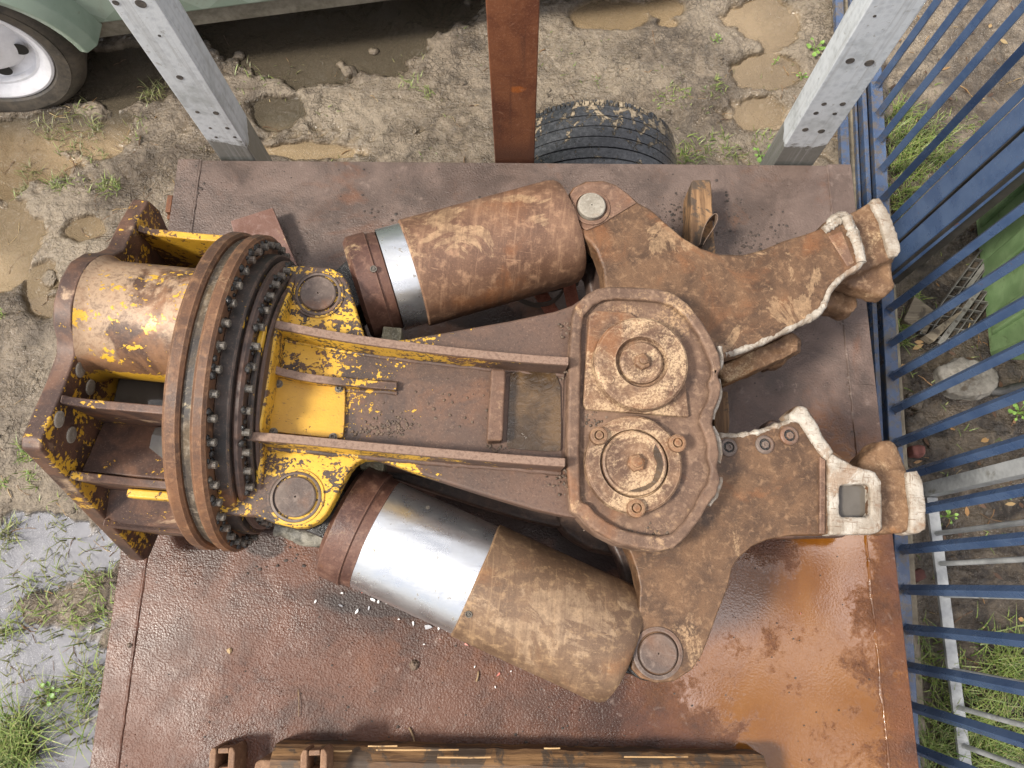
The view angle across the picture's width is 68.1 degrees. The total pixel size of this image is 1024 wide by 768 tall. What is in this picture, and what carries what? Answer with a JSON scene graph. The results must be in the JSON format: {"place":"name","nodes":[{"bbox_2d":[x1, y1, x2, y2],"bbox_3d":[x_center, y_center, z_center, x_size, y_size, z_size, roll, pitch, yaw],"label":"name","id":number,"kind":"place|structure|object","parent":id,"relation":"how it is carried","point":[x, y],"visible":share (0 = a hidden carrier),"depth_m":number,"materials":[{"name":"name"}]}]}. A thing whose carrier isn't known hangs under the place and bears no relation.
{"place":"outdoors","nodes":[
{"label":"outdoors","id":0,"kind":"place"},
{"bbox_2d":[0,0,1023,767],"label":"mud ground","id":1,"kind":"structure","parent":0,"point":[368,120],"depth_m":3.13,"materials":[{"name":"brown soil"}]},
{"bbox_2d":[0,0,387,111],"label":"parked van","id":2,"kind":"object","parent":1,"relation":"on","point":[46,46],"visible":1,"depth_m":2.94,"materials":[{"name":"green paint"}]},
{"bbox_2d":[0,0,798,767],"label":"puddle","id":3,"kind":"object","parent":1,"relation":"on","point":[318,44],"depth_m":3.19,"materials":[{"name":"liquid"}]},
{"bbox_2d":[34,681,59,706],"bbox_3d":[-1.585,1.054,2.594,0.078,0.037,0.063,33,78,9],"label":"weed","id":4,"kind":"object","parent":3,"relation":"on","point":[51,694],"visible":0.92,"depth_m":2.59,"materials":[{"name":"green plant"}]},
{"bbox_2d":[0,13,995,763],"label":"mud clods","id":5,"kind":"object","parent":1,"relation":"on","point":[50,277],"visible":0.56,"depth_m":3.17,"materials":[{"name":"brown soil"}]},
{"bbox_2d":[90,0,926,767],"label":"flatbed trailer","id":6,"kind":"object","parent":1,"relation":"on","point":[280,632],"visible":0.57,"depth_m":1.91,"materials":[{"name":"metal"}]},
{"bbox_2d":[209,741,246,767],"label":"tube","id":7,"kind":"object","parent":6,"relation":"on","point":[220,757],"visible":1,"depth_m":1.77,"materials":[{"name":"brown metal"}]},
{"bbox_2d":[255,752,271,767],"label":"steel block","id":8,"kind":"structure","parent":6,"relation":"on","point":[263,762],"depth_m":1.75,"materials":[{"name":"brown metal"}]},
{"bbox_2d":[408,727,414,741],"bbox_3d":[-0.242,0.853,1.840,0.006,0.007,0.039,-24,76,-6],"label":"twig","id":9,"kind":"object","parent":6,"relation":"on","point":[410,730],"visible":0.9,"depth_m":1.84,"materials":[{"name":"brown wood"}]},
{"bbox_2d":[409,660,419,670],"bbox_3d":[-0.244,0.698,1.880,0.027,0.014,0.026,1,75,1],"label":"mud clod","id":10,"kind":"object","parent":6,"relation":"on","point":[413,664],"visible":1,"depth_m":1.88,"materials":[{"name":"beige soil"}]},
{"bbox_2d":[22,180,925,702],"bbox_3d":[0.025,0.060,1.740,1.837,0.704,1.225,5,75,-2],"label":"demolition crusher","id":11,"kind":"object","parent":6,"relation":"on","point":[234,392],"visible":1,"depth_m":1.56,"materials":[{"name":"metal"}]},
{"bbox_2d":[125,165,870,766],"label":"deck grit","id":12,"kind":"object","parent":6,"relation":"on","point":[613,567],"visible":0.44,"depth_m":2.17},
{"bbox_2d":[270,739,766,767],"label":"timber beam","id":13,"kind":"structure","parent":6,"relation":"on","point":[286,753],"depth_m":1.75,"materials":[{"name":"brown wood"}]},
{"bbox_2d":[300,744,333,767],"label":"steel fork","id":14,"kind":"object","parent":13,"relation":"on","point":[310,752],"visible":1,"depth_m":1.69,"materials":[{"name":"brown metal"}]},
{"bbox_2d":[519,282,578,307],"bbox_3d":[0.099,-0.244,2.072,0.179,0.051,0.047,-15,75,-3],"label":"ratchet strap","id":15,"kind":"object","parent":6,"relation":"on","point":[538,304],"visible":0.52,"depth_m":2.07,"materials":[{"name":"black fabric"}]},
{"bbox_2d":[534,284,578,313],"bbox_3d":[0.122,-0.249,2.073,0.124,0.082,0.170,-15,75,-3],"label":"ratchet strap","id":16,"kind":"object","parent":6,"relation":"on","point":[571,295],"visible":0.25,"depth_m":2.08,"materials":[{"name":"red fabric"}]},
{"bbox_2d":[682,180,714,252],"bbox_3d":[0.517,-0.429,2.125,0.074,0.105,0.264,1,75,1],"label":"timber block","id":17,"kind":"object","parent":6,"relation":"on","point":[697,209],"depth_m":2.09,"materials":[{"name":"brown wood"}]},
{"bbox_2d":[697,213,717,248],"bbox_3d":[0.525,-0.410,2.044,0.026,0.038,0.105,29,77,8],"label":"strap loop","id":18,"kind":"object","parent":17,"relation":"on","point":[713,217],"visible":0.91,"depth_m":2.04,"materials":[{"name":"beige fabric"}]},
{"bbox_2d":[712,392,728,432],"bbox_3d":[0.537,0.090,1.989,0.042,0.100,0.120,1,75,1],"label":"timber block","id":19,"kind":"object","parent":6,"relation":"on","point":[720,422],"depth_m":1.94,"materials":[{"name":"brown wood"}]},
{"bbox_2d":[0,27,1023,767],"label":"grass","id":20,"kind":"structure","parent":1,"relation":"on","point":[18,755],"depth_m":2.59,"materials":[{"name":"green plant"}]},
{"bbox_2d":[0,0,1023,767],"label":"leaf litter","id":21,"kind":"object","parent":1,"relation":"on","point":[920,344],"visible":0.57,"depth_m":2.82,"materials":[{"name":"brown plant"}]},
{"bbox_2d":[753,144,770,162],"bbox_3d":[1.020,-0.926,3.070,0.082,0.041,0.072,-11,75,-2],"label":"weed","id":22,"kind":"object","parent":1,"relation":"on","point":[759,159],"visible":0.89,"depth_m":3.06,"materials":[{"name":"green plant"}]},
{"bbox_2d":[807,37,825,56],"bbox_3d":[1.277,-1.412,3.190,0.081,0.042,0.094,1,75,1],"label":"weed","id":23,"kind":"object","parent":1,"relation":"on","point":[817,51],"visible":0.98,"depth_m":3.18,"materials":[{"name":"green plant"}]},
{"bbox_2d":[843,0,927,767],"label":"kerb","id":24,"kind":"structure","parent":1,"relation":"on","point":[919,688],"depth_m":2.72,"materials":[{"name":"concrete"}]},
{"bbox_2d":[833,0,883,440],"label":"gate track","id":25,"kind":"structure","parent":24,"relation":"on","point":[861,152],"depth_m":3.00,"materials":[{"name":"blue metal"}]},
{"bbox_2d":[866,0,1023,223],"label":"blue bar fence","id":26,"kind":"object","parent":24,"relation":"on","point":[878,134],"visible":0.71,"depth_m":2.62,"materials":[{"name":"metal"}]},
{"bbox_2d":[877,169,1023,767],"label":"blue bar fence","id":27,"kind":"object","parent":24,"relation":"on","point":[891,374],"visible":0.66,"depth_m":2.29,"materials":[{"name":"metal"}]},
{"bbox_2d":[906,390,923,411],"bbox_3d":[1.494,0.064,2.816,0.067,0.070,0.079,1,75,1],"label":"stone","id":28,"kind":"object","parent":1,"relation":"on","point":[916,407],"visible":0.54,"depth_m":2.79,"materials":[{"name":"grey stone"}]},
{"bbox_2d":[907,445,924,458],"bbox_3d":[1.472,0.247,2.761,0.055,0.058,0.051,1,75,1],"label":"brick chip","id":29,"kind":"object","parent":1,"relation":"on","point":[917,451],"visible":0.95,"depth_m":2.74,"materials":[{"name":"red brick"}]},
{"bbox_2d":[900,297,932,336],"bbox_3d":[1.550,-0.255,2.896,0.104,0.045,0.118,33,78,9],"label":"board","id":30,"kind":"object","parent":1,"relation":"on","point":[917,309],"visible":0.65,"depth_m":2.88,"materials":[{"name":"grey wood"}]},
{"bbox_2d":[905,412,928,433],"bbox_3d":[1.482,0.150,2.792,0.090,0.065,0.078,-20,76,-5],"label":"stone","id":31,"kind":"object","parent":1,"relation":"on","point":[915,421],"visible":0.66,"depth_m":2.77,"materials":[{"name":"grey stone"}]},
{"bbox_2d":[915,568,925,581],"bbox_3d":[1.418,0.668,2.649,0.050,0.056,0.043,-15,75,-3],"label":"brick chip","id":32,"kind":"object","parent":1,"relation":"on","point":[920,574],"visible":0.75,"depth_m":2.63,"materials":[{"name":"red brick"}]},
{"bbox_2d":[920,311,961,343],"bbox_3d":[1.631,-0.211,2.860,0.187,0.039,0.037,-33,77,-8],"label":"board","id":33,"kind":"object","parent":1,"relation":"on","point":[933,335],"visible":1,"depth_m":2.84,"materials":[{"name":"grey wood"}]},
{"bbox_2d":[940,510,958,523],"bbox_3d":[1.551,0.469,2.689,0.047,0.048,0.043,44,80,11],"label":"weed","id":34,"kind":"object","parent":1,"relation":"on","point":[949,512],"visible":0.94,"depth_m":2.69,"materials":[{"name":"green plant"}]},
{"bbox_2d":[917,249,987,343],"bbox_3d":[1.754,-0.341,2.894,0.138,0.026,0.525,39,79,10],"label":"plastic grid","id":35,"kind":"object","parent":1,"relation":"on","point":[980,271],"visible":0.48,"depth_m":2.88,"materials":[{"name":"grey plastic"}]},
{"bbox_2d":[891,132,1023,284],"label":"gate post","id":36,"kind":"object","parent":1,"relation":"on","point":[999,170],"visible":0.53,"depth_m":2.33,"materials":[{"name":"blue metal"}]},
{"bbox_2d":[893,99,1023,243],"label":"gate post","id":37,"kind":"object","parent":1,"relation":"on","point":[1001,135],"visible":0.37,"depth_m":2.33,"materials":[{"name":"blue metal"}]},
{"bbox_2d":[933,357,998,400],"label":"stone","id":38,"kind":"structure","parent":1,"relation":"on","point":[981,386],"depth_m":2.79,"materials":[{"name":"grey stone"}]},
{"bbox_2d":[923,457,1023,767],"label":"galvanised hurdle","id":39,"kind":"object","parent":1,"relation":"on","point":[1001,472],"visible":0.61,"depth_m":2.45,"materials":[{"name":"silver metal"}]},
{"bbox_2d":[976,183,1023,359],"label":"green bin","id":40,"kind":"object","parent":1,"relation":"on","point":[1003,246],"visible":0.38,"depth_m":2.76,"materials":[{"name":"plastic"}]},
{"bbox_2d":[991,382,1023,395],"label":"stone","id":41,"kind":"object","parent":1,"relation":"on","point":[1004,390],"visible":0.81,"depth_m":2.78,"materials":[{"name":"stone"}]},
{"bbox_2d":[1008,401,1023,420],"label":"weed","id":42,"kind":"object","parent":1,"relation":"on","point":[1015,405],"visible":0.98,"depth_m":2.78,"materials":[{"name":"green plant"}]},
{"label":"packing board","id":43,"kind":"object","parent":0,"visible":0},
{"bbox_2d":[231,208,296,264],"bbox_3d":[-0.690,-0.377,2.130,0.146,0.015,0.235,-19,76,-4],"label":"steel plate","id":44,"kind":"object","parent":43,"relation":"on","point":[265,222],"visible":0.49,"depth_m":2.14,"materials":[{"name":"metal"}]}
]}

